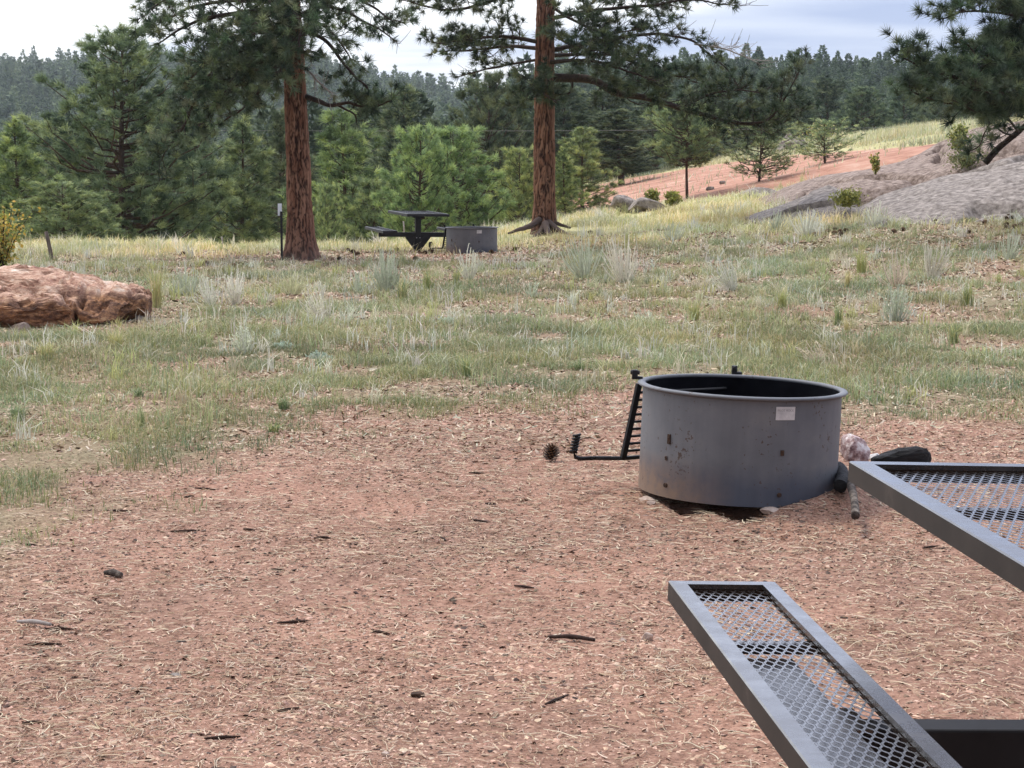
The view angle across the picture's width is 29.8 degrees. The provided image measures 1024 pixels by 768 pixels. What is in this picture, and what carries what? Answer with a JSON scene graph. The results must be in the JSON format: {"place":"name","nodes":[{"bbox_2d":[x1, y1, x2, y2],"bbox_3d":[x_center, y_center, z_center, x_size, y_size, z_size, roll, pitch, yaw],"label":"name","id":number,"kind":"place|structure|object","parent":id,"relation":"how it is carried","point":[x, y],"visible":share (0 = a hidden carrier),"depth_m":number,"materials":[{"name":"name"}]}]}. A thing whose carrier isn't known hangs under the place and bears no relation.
{"place":"outdoors","nodes":[
{"label":"outdoors","id":0,"kind":"place"},
{"bbox_2d":[7,160,900,257],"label":"crest bunch grass","id":1,"kind":"structure","parent":0,"point":[598,212],"depth_m":36.42,"materials":[{"name":"plant"}]},
{"bbox_2d":[0,181,1013,263],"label":"dry crest grass","id":2,"kind":"structure","parent":0,"point":[62,245],"depth_m":36.25,"materials":[{"name":"plant"}]},
{"bbox_2d":[0,0,1017,89],"label":"sky","id":3,"kind":"structure","parent":0,"point":[781,26],"materials":[{"name":"white"}]},
{"bbox_2d":[0,130,1023,767],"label":"ground","id":4,"kind":"structure","parent":0,"point":[790,176],"depth_m":7.12,"materials":[{"name":"soil"}]},
{"bbox_2d":[0,200,40,266],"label":"leafy shrub","id":5,"kind":"object","parent":4,"relation":"on","point":[5,254],"visible":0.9,"depth_m":26.86,"materials":[{"name":"green plant"}]},
{"bbox_2d":[1,398,57,420],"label":"grass tuft","id":6,"kind":"object","parent":4,"relation":"on","point":[21,411],"visible":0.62,"depth_m":11.57,"materials":[{"name":"plant"}]},
{"bbox_2d":[0,114,71,241],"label":"pine tree","id":7,"kind":"object","parent":4,"relation":"on","point":[11,147],"visible":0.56,"depth_m":46.37,"materials":[{"name":"green plant"}]},
{"bbox_2d":[27,338,80,358],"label":"grass tuft","id":8,"kind":"object","parent":4,"relation":"on","point":[50,350],"visible":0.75,"depth_m":15.03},
{"bbox_2d":[5,177,118,242],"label":"pine tree","id":9,"kind":"object","parent":4,"relation":"on","point":[70,206],"visible":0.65,"depth_m":43.63,"materials":[{"name":"green plant"}]},
{"bbox_2d":[4,127,136,236],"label":"pine tree","id":10,"kind":"object","parent":4,"relation":"on","point":[53,163],"visible":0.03,"depth_m":63.44,"materials":[{"name":"green plant"}]},
{"bbox_2d":[0,264,152,327],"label":"boulder","id":11,"kind":"object","parent":4,"relation":"on","point":[35,296],"visible":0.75,"depth_m":18.83,"materials":[{"name":"orange stone"}]},
{"bbox_2d":[65,189,127,241],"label":"pine tree","id":12,"kind":"object","parent":4,"relation":"on","point":[114,209],"visible":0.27,"depth_m":45.66,"materials":[{"name":"green plant"}]},
{"bbox_2d":[0,19,241,244],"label":"pine tree","id":13,"kind":"object","parent":4,"relation":"on","point":[155,196],"visible":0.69,"depth_m":52.05,"materials":[{"name":"green plant"}]},
{"bbox_2d":[122,260,169,308],"bbox_3d":[-3.879,-1.075,20.327,0.773,0.596,1.039,0,6,0],"label":"grass tuft","id":14,"kind":"object","parent":4,"relation":"on","point":[156,295],"visible":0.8,"depth_m":20.46,"materials":[{"name":"plant"}]},
{"bbox_2d":[173,259,198,295],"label":"sage clump","id":15,"kind":"object","parent":4,"relation":"on","point":[181,283],"visible":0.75,"depth_m":22.55,"materials":[{"name":"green plant"}]},
{"bbox_2d":[140,130,253,241],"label":"pine tree","id":16,"kind":"object","parent":4,"relation":"on","point":[204,178],"visible":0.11,"depth_m":59.27,"materials":[{"name":"green plant"}]},
{"bbox_2d":[192,274,220,305],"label":"sage clump","id":17,"kind":"object","parent":4,"relation":"on","point":[205,293],"visible":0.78,"depth_m":21.01,"materials":[{"name":"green plant"}]},
{"bbox_2d":[223,264,244,304],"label":"sage clump","id":18,"kind":"object","parent":4,"relation":"on","point":[234,295],"visible":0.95,"depth_m":21.15,"materials":[{"name":"beige plant"}]},
{"bbox_2d":[196,113,286,245],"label":"pine tree","id":19,"kind":"object","parent":4,"relation":"on","point":[261,171],"visible":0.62,"depth_m":55.34,"materials":[{"name":"green plant"}]},
{"bbox_2d":[229,316,256,354],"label":"sage clump","id":20,"kind":"object","parent":4,"relation":"on","point":[243,346],"visible":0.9,"depth_m":15.55,"materials":[{"name":"green plant"}]},
{"bbox_2d":[124,0,422,259],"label":"pine tree","id":21,"kind":"object","parent":4,"relation":"on","point":[280,45],"visible":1,"depth_m":30.96,"materials":[{"name":"green plant"}]},
{"bbox_2d":[220,106,328,242],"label":"pine tree","id":22,"kind":"object","parent":4,"relation":"on","point":[279,165],"visible":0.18,"depth_m":65.28,"materials":[{"name":"green plant"}]},
{"bbox_2d":[278,203,282,259],"bbox_3d":[-3.829,-2.510,31.912,0.049,0.962,0.115,3,7,24],"label":"site marker","id":23,"kind":"object","parent":4,"relation":"on","point":[281,218],"visible":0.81,"depth_m":31.90,"materials":[{"name":"paint"}]},
{"bbox_2d":[275,264,308,294],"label":"sage clump","id":24,"kind":"object","parent":4,"relation":"on","point":[293,289],"visible":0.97,"depth_m":22.54,"materials":[{"name":"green plant"}]},
{"bbox_2d":[259,142,342,235],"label":"pine tree","id":25,"kind":"object","parent":4,"relation":"on","point":[313,176],"visible":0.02,"depth_m":71.52,"materials":[{"name":"green plant"}]},
{"bbox_2d":[300,283,333,319],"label":"sage clump","id":26,"kind":"object","parent":4,"relation":"on","point":[314,309],"visible":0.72,"depth_m":19.10,"materials":[{"name":"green plant"}]},
{"bbox_2d":[312,182,347,242],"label":"pine tree","id":27,"kind":"object","parent":4,"relation":"on","point":[322,229],"visible":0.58,"depth_m":46.73,"materials":[{"name":"green plant"}]},
{"bbox_2d":[274,106,400,242],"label":"pine tree","id":28,"kind":"object","parent":4,"relation":"on","point":[346,164],"visible":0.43,"depth_m":57.13,"materials":[{"name":"green plant"}]},
{"bbox_2d":[333,97,392,204],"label":"pine tree","id":29,"kind":"object","parent":4,"relation":"on","point":[359,121],"visible":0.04,"depth_m":98.95,"materials":[{"name":"green plant"}]},
{"bbox_2d":[337,173,406,242],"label":"pine tree","id":30,"kind":"object","parent":4,"relation":"on","point":[363,209],"visible":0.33,"depth_m":55.44,"materials":[{"name":"green plant"}]},
{"bbox_2d":[368,247,401,289],"bbox_3d":[-1.572,-1.412,23.769,0.425,0.559,0.337,0,6,0],"label":"sage clump","id":31,"kind":"object","parent":4,"relation":"on","point":[382,280],"visible":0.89,"depth_m":23.73,"materials":[{"name":"green plant"}]},
{"bbox_2d":[359,82,440,242],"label":"pine tree","id":32,"kind":"object","parent":4,"relation":"on","point":[407,108],"visible":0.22,"depth_m":90.86,"materials":[{"name":"green plant"}]},
{"bbox_2d":[389,273,420,300],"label":"grass tuft","id":33,"kind":"object","parent":4,"relation":"on","point":[401,291],"visible":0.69,"depth_m":21.71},
{"bbox_2d":[365,210,449,251],"bbox_3d":[-1.710,-2.686,34.917,1.624,0.860,2.000,-1,7,-14],"label":"picnic table","id":34,"kind":"object","parent":4,"relation":"on","point":[418,238],"visible":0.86,"depth_m":34.85,"materials":[{"name":"paint"}]},
{"bbox_2d":[369,123,462,241],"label":"pine tree","id":35,"kind":"object","parent":4,"relation":"on","point":[435,200],"visible":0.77,"depth_m":48.56,"materials":[{"name":"green plant"}]},
{"bbox_2d":[404,266,446,288],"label":"grass tuft","id":36,"kind":"object","parent":4,"relation":"on","point":[427,282],"visible":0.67,"depth_m":23.70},
{"bbox_2d":[400,120,519,231],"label":"pine tree","id":37,"kind":"object","parent":4,"relation":"on","point":[472,199],"visible":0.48,"depth_m":50.32,"materials":[{"name":"green plant"}]},
{"bbox_2d":[428,224,498,253],"bbox_3d":[-0.773,-2.546,33.940,1.098,0.523,0.951,-4,7,-31],"label":"fire ring","id":38,"kind":"object","parent":4,"relation":"on","point":[477,238],"visible":0.93,"depth_m":33.61,"materials":[{"name":"metal"}]},
{"bbox_2d":[447,351,482,377],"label":"grass tuft","id":39,"kind":"object","parent":4,"relation":"on","point":[467,370],"visible":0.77,"depth_m":13.94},
{"bbox_2d":[456,243,479,279],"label":"sage clump","id":40,"kind":"object","parent":4,"relation":"on","point":[468,274],"visible":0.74,"depth_m":25.22,"materials":[{"name":"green plant"}]},
{"bbox_2d":[409,69,569,230],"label":"pine tree","id":41,"kind":"object","parent":4,"relation":"on","point":[490,106],"visible":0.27,"depth_m":86.68,"materials":[{"name":"green plant"}]},
{"bbox_2d":[482,144,533,226],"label":"pine tree","id":42,"kind":"object","parent":4,"relation":"on","point":[523,178],"visible":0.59,"depth_m":53.53,"materials":[{"name":"green plant"}]},
{"bbox_2d":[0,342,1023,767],"bbox_3d":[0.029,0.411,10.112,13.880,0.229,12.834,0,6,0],"label":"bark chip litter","id":43,"kind":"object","parent":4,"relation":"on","point":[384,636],"visible":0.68,"depth_m":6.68,"materials":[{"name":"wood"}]},
{"bbox_2d":[0,211,1023,457],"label":"meadow grass","id":44,"kind":"structure","parent":4,"relation":"on","point":[774,261],"depth_m":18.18,"materials":[{"name":"plant"}]},
{"bbox_2d":[0,363,1023,767],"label":"fallen needles","id":45,"kind":"object","parent":4,"relation":"on","point":[514,655],"visible":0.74,"depth_m":6.94,"materials":[{"name":"plant"}]},
{"bbox_2d":[478,90,575,195],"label":"pine tree","id":46,"kind":"object","parent":4,"relation":"on","point":[527,109],"visible":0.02,"depth_m":106.63,"materials":[{"name":"green plant"}]},
{"bbox_2d":[543,443,559,461],"bbox_3d":[0.202,0.349,9.886,0.092,0.093,0.092,10,10,-24],"label":"pine cone","id":47,"kind":"object","parent":4,"relation":"on","point":[552,451],"visible":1,"depth_m":9.88,"materials":[{"name":"plant"}]},
{"bbox_2d":[515,85,610,191],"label":"pine tree","id":48,"kind":"object","parent":4,"relation":"on","point":[575,104],"visible":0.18,"depth_m":102.67,"materials":[{"name":"green plant"}]},
{"bbox_2d":[547,634,594,641],"bbox_3d":[0.191,0.811,6.170,0.157,0.018,0.016,2,7,17],"label":"stick","id":49,"kind":"object","parent":4,"relation":"on","point":[572,636],"visible":1,"depth_m":6.16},
{"bbox_2d":[555,146,591,219],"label":"pine tree","id":50,"kind":"object","parent":4,"relation":"on","point":[564,189],"visible":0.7,"depth_m":49.60,"materials":[{"name":"green plant"}]},
{"bbox_2d":[559,228,602,277],"bbox_3d":[0.911,-1.721,25.455,0.589,0.693,0.416,0,6,0],"label":"sage clump","id":51,"kind":"object","parent":4,"relation":"on","point":[583,269],"visible":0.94,"depth_m":25.43,"materials":[{"name":"green plant"}]},
{"bbox_2d":[555,126,624,212],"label":"pine tree","id":52,"kind":"object","parent":4,"relation":"on","point":[592,164],"visible":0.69,"depth_m":59.45,"materials":[{"name":"green plant"}]},
{"bbox_2d":[568,88,650,186],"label":"pine tree","id":53,"kind":"object","parent":4,"relation":"on","point":[605,105],"visible":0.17,"depth_m":108.75,"materials":[{"name":"green plant"}]},
{"bbox_2d":[395,0,824,237],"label":"pine tree","id":54,"kind":"object","parent":4,"relation":"on","point":[603,40],"visible":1,"depth_m":37.20,"materials":[{"name":"green plant"}]},
{"bbox_2d":[568,107,661,185],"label":"pine tree","id":55,"kind":"object","parent":4,"relation":"on","point":[622,150],"visible":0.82,"depth_m":82.92,"materials":[{"name":"green plant"}]},
{"bbox_2d":[601,234,642,282],"bbox_3d":[1.389,-1.590,24.496,0.440,0.643,0.420,-5,8,-37],"label":"sage clump","id":56,"kind":"object","parent":4,"relation":"on","point":[622,275],"visible":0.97,"depth_m":24.50,"materials":[{"name":"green plant"}]},
{"bbox_2d":[610,195,634,212],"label":"boulder","id":57,"kind":"object","parent":4,"relation":"on","point":[617,200],"visible":0.61,"depth_m":46.10,"materials":[{"name":"stone"}]},
{"bbox_2d":[628,197,663,212],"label":"boulder","id":58,"kind":"object","parent":4,"relation":"on","point":[641,204],"visible":0.66,"depth_m":45.35,"materials":[{"name":"stone"}]},
{"bbox_2d":[596,95,705,171],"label":"pine tree","id":59,"kind":"object","parent":4,"relation":"on","point":[652,130],"visible":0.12,"depth_m":94.80,"materials":[{"name":"green plant"}]},
{"bbox_2d":[659,222,685,240],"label":"sage clump","id":60,"kind":"object","parent":4,"relation":"on","point":[677,233],"visible":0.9,"depth_m":33.51,"materials":[{"name":"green plant"}]},
{"bbox_2d":[663,190,682,206],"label":"leafy shrub","id":61,"kind":"object","parent":4,"relation":"on","point":[671,197],"visible":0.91,"depth_m":45.90,"materials":[{"name":"green plant"}]},
{"bbox_2d":[636,100,739,198],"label":"pine tree","id":62,"kind":"object","parent":4,"relation":"on","point":[670,148],"visible":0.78,"depth_m":55.38,"materials":[{"name":"green plant"}]},
{"bbox_2d":[680,292,714,320],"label":"grass tuft","id":63,"kind":"object","parent":4,"relation":"on","point":[696,311],"visible":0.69,"depth_m":18.99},
{"bbox_2d":[660,93,746,166],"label":"pine tree","id":64,"kind":"object","parent":4,"relation":"on","point":[716,99],"visible":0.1,"depth_m":110.93,"materials":[{"name":"green plant"}]},
{"bbox_2d":[569,365,847,507],"bbox_3d":[0.977,0.229,8.739,1.114,0.560,0.952,-4,7,-30],"label":"fire ring","id":65,"kind":"object","parent":4,"relation":"on","point":[736,438],"visible":0.98,"depth_m":8.42,"materials":[{"name":"metal"}]},
{"bbox_2d":[711,255,737,290],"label":"sage clump","id":66,"kind":"object","parent":4,"relation":"on","point":[731,285],"visible":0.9,"depth_m":22.55,"materials":[{"name":"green plant"}]},
{"bbox_2d":[716,100,797,152],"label":"pine tree","id":67,"kind":"object","parent":4,"relation":"on","point":[733,143],"visible":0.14,"depth_m":103.29,"materials":[{"name":"green plant"}]},
{"bbox_2d":[711,120,815,181],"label":"pine tree","id":68,"kind":"object","parent":4,"relation":"on","point":[767,147],"visible":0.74,"depth_m":56.35,"materials":[{"name":"green plant"}]},
{"bbox_2d":[760,209,788,231],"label":"sage clump","id":69,"kind":"object","parent":4,"relation":"on","point":[776,222],"visible":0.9,"depth_m":33.89,"materials":[{"name":"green plant"}]},
{"bbox_2d":[572,114,1022,209],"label":"hillside grass","id":70,"kind":"structure","parent":4,"relation":"on","point":[901,133],"depth_m":73.28,"materials":[{"name":"plant"}]},
{"bbox_2d":[775,86,831,140],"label":"pine tree","id":71,"kind":"object","parent":4,"relation":"on","point":[807,117],"visible":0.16,"depth_m":123.10,"materials":[{"name":"green plant"}]},
{"bbox_2d":[745,185,862,223],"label":"granite slab","id":72,"kind":"structure","parent":4,"relation":"on","point":[817,200],"depth_m":36.44,"materials":[{"name":"stone"}]},
{"bbox_2d":[828,184,868,208],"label":"leafy shrub","id":73,"kind":"object","parent":72,"relation":"on","point":[846,197],"visible":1,"depth_m":35.15,"materials":[{"name":"green plant"}]},
{"bbox_2d":[789,208,821,235],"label":"sage clump","id":74,"kind":"object","parent":4,"relation":"on","point":[810,228],"visible":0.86,"depth_m":32.35,"materials":[{"name":"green plant"}]},
{"bbox_2d":[796,340,824,361],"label":"sage clump","id":75,"kind":"object","parent":4,"relation":"on","point":[819,350],"visible":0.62,"depth_m":14.82,"materials":[{"name":"green plant"}]},
{"bbox_2d":[782,116,866,162],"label":"pine tree","id":76,"kind":"object","parent":4,"relation":"on","point":[821,134],"visible":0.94,"depth_m":59.39,"materials":[{"name":"green plant"}]},
{"bbox_2d":[803,296,866,324],"bbox_3d":[3.032,-0.711,18.455,0.759,0.315,0.696,-4,7,-30],"label":"grass tuft","id":77,"kind":"object","parent":4,"relation":"on","point":[837,314],"visible":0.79,"depth_m":18.47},
{"bbox_2d":[833,461,847,492],"bbox_3d":[1.484,0.416,8.674,0.075,0.076,0.460,1,6,9],"label":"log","id":78,"kind":"object","parent":4,"relation":"on","point":[840,482],"visible":0.73,"depth_m":8.48,"materials":[{"name":"brown wood"}]},
{"bbox_2d":[668,461,1023,767],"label":"picnic table","id":79,"kind":"object","parent":4,"relation":"on","point":[801,720],"visible":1,"depth_m":3.83,"materials":[{"name":"grey metal"}]},
{"bbox_2d":[845,465,859,519],"bbox_3d":[1.475,0.465,8.379,0.048,0.082,0.960,1,6,7],"label":"stick","id":80,"kind":"object","parent":4,"relation":"on","point":[852,492],"visible":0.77,"depth_m":8.11,"materials":[{"name":"wood"}]},
{"bbox_2d":[840,434,870,461],"bbox_3d":[1.633,0.315,9.140,0.133,0.160,0.122,-3,7,-24],"label":"quartz rock","id":81,"kind":"object","parent":4,"relation":"on","point":[854,447],"visible":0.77,"depth_m":9.10,"materials":[{"name":"stone"}]},
{"bbox_2d":[843,244,874,273],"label":"grass tuft","id":82,"kind":"object","parent":4,"relation":"on","point":[861,264],"visible":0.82,"depth_m":24.66,"materials":[{"name":"plant"}]},
{"bbox_2d":[822,85,902,134],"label":"pine tree","id":83,"kind":"object","parent":4,"relation":"on","point":[866,93],"visible":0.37,"depth_m":120.41,"materials":[{"name":"green plant"}]},
{"bbox_2d":[863,201,887,224],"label":"sage clump","id":84,"kind":"object","parent":4,"relation":"on","point":[875,217],"visible":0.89,"depth_m":33.17,"materials":[{"name":"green plant"}]},
{"bbox_2d":[871,249,908,285],"bbox_3d":[4.511,-1.360,22.678,0.430,0.462,0.376,-2,7,-20],"label":"sage clump","id":85,"kind":"object","parent":4,"relation":"on","point":[899,280],"visible":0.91,"depth_m":22.67,"materials":[{"name":"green plant"}]},
{"bbox_2d":[758,120,1023,206],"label":"granite slab","id":86,"kind":"structure","parent":4,"relation":"on","point":[926,165],"depth_m":39.96,"materials":[{"name":"stone"}]},
{"bbox_2d":[945,121,974,152],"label":"leafy shrub","id":87,"kind":"object","parent":86,"relation":"on","point":[962,129],"visible":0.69,"depth_m":39.62,"materials":[{"name":"green plant"}]},
{"bbox_2d":[941,145,989,171],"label":"leafy shrub","id":88,"kind":"object","parent":86,"relation":"on","point":[963,162],"visible":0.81,"depth_m":38.07,"materials":[{"name":"green plant"}]},
{"bbox_2d":[878,283,914,320],"bbox_3d":[3.779,-0.792,18.890,0.349,0.410,0.272,0,6,0],"label":"sage clump","id":89,"kind":"object","parent":4,"relation":"on","point":[896,307],"visible":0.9,"depth_m":18.87,"materials":[{"name":"green plant"}]},
{"bbox_2d":[871,446,931,461],"bbox_3d":[1.838,0.350,9.097,0.292,0.102,0.121,-5,7,-7],"label":"charred log","id":90,"kind":"object","parent":4,"relation":"on","point":[912,454],"visible":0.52,"depth_m":9.05,"materials":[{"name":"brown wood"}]},
{"bbox_2d":[867,84,938,131],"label":"pine tree","id":91,"kind":"object","parent":4,"relation":"on","point":[900,111],"visible":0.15,"depth_m":128.16,"materials":[{"name":"green plant"}]},
{"bbox_2d":[923,236,952,277],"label":"sage clump","id":92,"kind":"object","parent":4,"relation":"on","point":[929,269],"visible":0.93,"depth_m":23.69,"materials":[{"name":"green plant"}]},
{"bbox_2d":[903,90,975,124],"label":"pine tree","id":93,"kind":"object","parent":4,"relation":"on","point":[928,115],"visible":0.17,"depth_m":124.54,"materials":[{"name":"green plant"}]},
{"bbox_2d":[858,155,1023,227],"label":"granite slab","id":94,"kind":"structure","parent":4,"relation":"on","point":[995,188],"depth_m":34.31,"materials":[{"name":"stone"}]},
{"bbox_2d":[877,0,1023,165],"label":"pine tree","id":95,"kind":"object","parent":4,"relation":"on","point":[989,75],"visible":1,"depth_m":28.25,"materials":[{"name":"green plant"}]},
{"bbox_2d":[924,277,985,305],"bbox_3d":[4.832,-0.979,20.138,0.820,0.363,1.019,-1,7,-10],"label":"grass tuft","id":96,"kind":"object","parent":4,"relation":"on","point":[966,297],"visible":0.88,"depth_m":20.27,"materials":[{"name":"plant"}]},
{"bbox_2d":[940,318,979,343],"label":"grass tuft","id":97,"kind":"object","parent":4,"relation":"on","point":[952,333],"visible":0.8,"depth_m":16.59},
{"bbox_2d":[1001,229,1023,259],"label":"sage clump","id":98,"kind":"object","parent":4,"relation":"on","point":[1010,253],"visible":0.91,"depth_m":25.96,"materials":[{"name":"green plant"}]},
{"bbox_2d":[0,318,1023,546],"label":"short grass","id":99,"kind":"structure","parent":0,"point":[124,449],"depth_m":13.39,"materials":[{"name":"plant"}]},
{"bbox_2d":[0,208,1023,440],"bbox_3d":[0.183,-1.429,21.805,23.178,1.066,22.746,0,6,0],"label":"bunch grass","id":100,"kind":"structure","parent":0,"point":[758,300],"depth_m":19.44,"materials":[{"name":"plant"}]},
{"bbox_3d":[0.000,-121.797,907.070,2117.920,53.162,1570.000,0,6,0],"label":"hills","id":101,"kind":"structure","parent":0,"visible":0},
{"bbox_2d":[0,43,570,162],"bbox_3d":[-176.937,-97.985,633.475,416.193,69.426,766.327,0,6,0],"label":"ridge forest","id":102,"kind":"object","parent":101,"relation":"on","point":[19,90],"visible":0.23,"depth_m":641.97,"materials":[{"name":"plant"}]},
{"bbox_2d":[0,90,1013,242],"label":"valley forest","id":103,"kind":"object","parent":101,"relation":"on","point":[316,126],"visible":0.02,"depth_m":98.10,"materials":[{"name":"plant"}]},
{"bbox_2d":[339,42,963,175],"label":"hillside forest","id":104,"kind":"object","parent":101,"relation":"on","point":[863,72],"visible":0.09,"depth_m":346.53,"materials":[{"name":"plant"}]},
{"bbox_2d":[658,83,718,168],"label":"pine tree","id":105,"kind":"object","parent":101,"relation":"on","point":[662,160],"visible":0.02,"depth_m":147.91,"materials":[{"name":"green plant"}]},
{"bbox_2d":[743,69,792,135],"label":"pine tree","id":106,"kind":"object","parent":101,"relation":"on","point":[766,75],"visible":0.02,"depth_m":158.14,"materials":[{"name":"green plant"}]},
{"bbox_2d":[794,74,869,135],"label":"pine tree","id":107,"kind":"object","parent":101,"relation":"on","point":[823,86],"visible":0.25,"depth_m":137.64,"materials":[{"name":"green plant"}]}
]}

